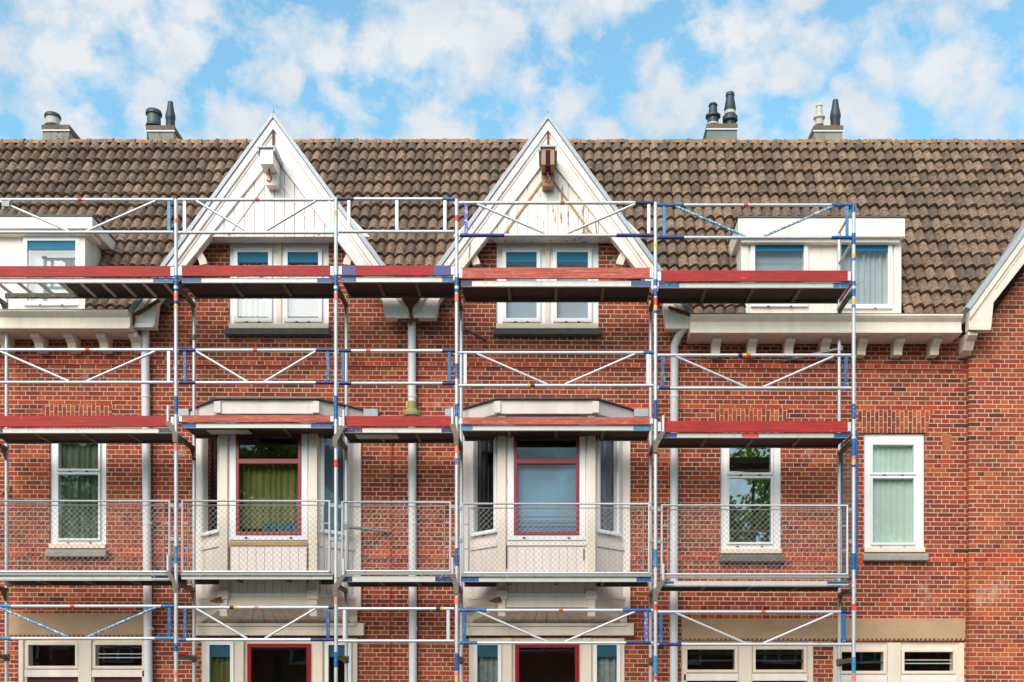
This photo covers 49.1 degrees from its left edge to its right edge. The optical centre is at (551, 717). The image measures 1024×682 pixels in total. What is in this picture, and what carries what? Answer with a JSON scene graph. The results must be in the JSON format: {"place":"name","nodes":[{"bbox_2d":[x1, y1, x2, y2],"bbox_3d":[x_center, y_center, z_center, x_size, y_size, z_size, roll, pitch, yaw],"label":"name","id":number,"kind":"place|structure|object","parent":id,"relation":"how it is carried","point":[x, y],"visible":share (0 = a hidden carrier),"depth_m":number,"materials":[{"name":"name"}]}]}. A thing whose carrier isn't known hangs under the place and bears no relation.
{"place":"outdoors","nodes":[
{"label":"outdoors","id":0,"kind":"place"},
{"bbox_2d":[0,0,1023,141],"label":"sky","id":1,"kind":"structure","parent":0,"point":[326,69],"materials":[{"name":"blue"}]},
{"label":"pavement","id":2,"kind":"structure","parent":0,"visible":0},
{"bbox_2d":[0,197,864,681],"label":"scaffold","id":3,"kind":"object","parent":2,"relation":"on","point":[676,287],"visible":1,"depth_m":14.51,"materials":[{"name":"metal"}]},
{"bbox_2d":[0,91,1023,681],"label":"terraced house row","id":4,"kind":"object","parent":2,"relation":"on","point":[938,223],"visible":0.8,"depth_m":15.50,"materials":[{"name":"red brick"}]},
{"bbox_2d":[45,444,107,557],"bbox_3d":[-6.568,-3.080,15.523,0.848,1.738,0.225,0,0,0],"label":"window","id":5,"kind":"structure","parent":4,"relation":"in","point":[78,471],"depth_m":15.58,"materials":[{"name":"white glass"}]},
{"bbox_2d":[225,243,330,336],"bbox_3d":[-3.783,-5.926,15.510,1.444,1.316,0.240,0,0,0],"label":"window","id":6,"kind":"structure","parent":4,"relation":"in","point":[248,317],"depth_m":15.51,"materials":[{"name":"beige paint"}]},
{"bbox_2d":[178,398,378,635],"bbox_3d":[-3.792,-2.683,15.197,2.800,3.117,0.689,0,0,0],"label":"bay window","id":7,"kind":"structure","parent":4,"relation":"in","point":[310,476],"depth_m":15.08,"materials":[{"name":"beige paint"}]},
{"bbox_2d":[202,638,357,681],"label":"window","id":8,"kind":"structure","parent":4,"relation":"in","point":[222,661],"depth_m":15.44,"materials":[{"name":"beige paint"}]},
{"bbox_2d":[389,443,391,681],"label":"cable","id":9,"kind":"object","parent":4,"relation":"attached to","point":[390,562],"visible":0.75,"depth_m":15.47,"materials":[{"name":"plastic"}]},
{"bbox_2d":[469,638,623,681],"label":"window","id":10,"kind":"structure","parent":4,"relation":"in","point":[487,662],"depth_m":15.46,"materials":[{"name":"beige paint"}]},
{"bbox_2d":[445,398,648,635],"bbox_3d":[-0.070,-2.683,15.197,2.800,3.117,0.689,0,0,0],"label":"bay window","id":11,"kind":"structure","parent":4,"relation":"in","point":[587,478],"depth_m":15.08,"materials":[{"name":"beige paint"}]},
{"bbox_2d":[494,243,600,336],"bbox_3d":[-0.061,-5.926,15.510,1.479,1.316,0.240,0,0,0],"label":"window","id":12,"kind":"structure","parent":4,"relation":"in","point":[513,319],"depth_m":15.51,"materials":[{"name":"beige paint"}]},
{"bbox_2d":[718,448,784,562],"bbox_3d":[2.758,-3.036,15.523,0.901,1.790,0.225,0,0,0],"label":"window","id":13,"kind":"structure","parent":4,"relation":"in","point":[748,552],"depth_m":15.54,"materials":[{"name":"white wood"}]},
{"bbox_2d":[862,434,928,560],"bbox_3d":[4.746,-3.045,15.523,0.901,1.773,0.225,0,0,0],"label":"window","id":14,"kind":"structure","parent":4,"relation":"in","point":[893,463],"depth_m":15.54,"materials":[{"name":"white glass"}]},
{"bbox_2d":[959,221,1023,681],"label":"gabled brick house","id":15,"kind":"structure","parent":2,"relation":"on","point":[991,340],"depth_m":15.38,"materials":[{"name":"red brick"}]}
]}

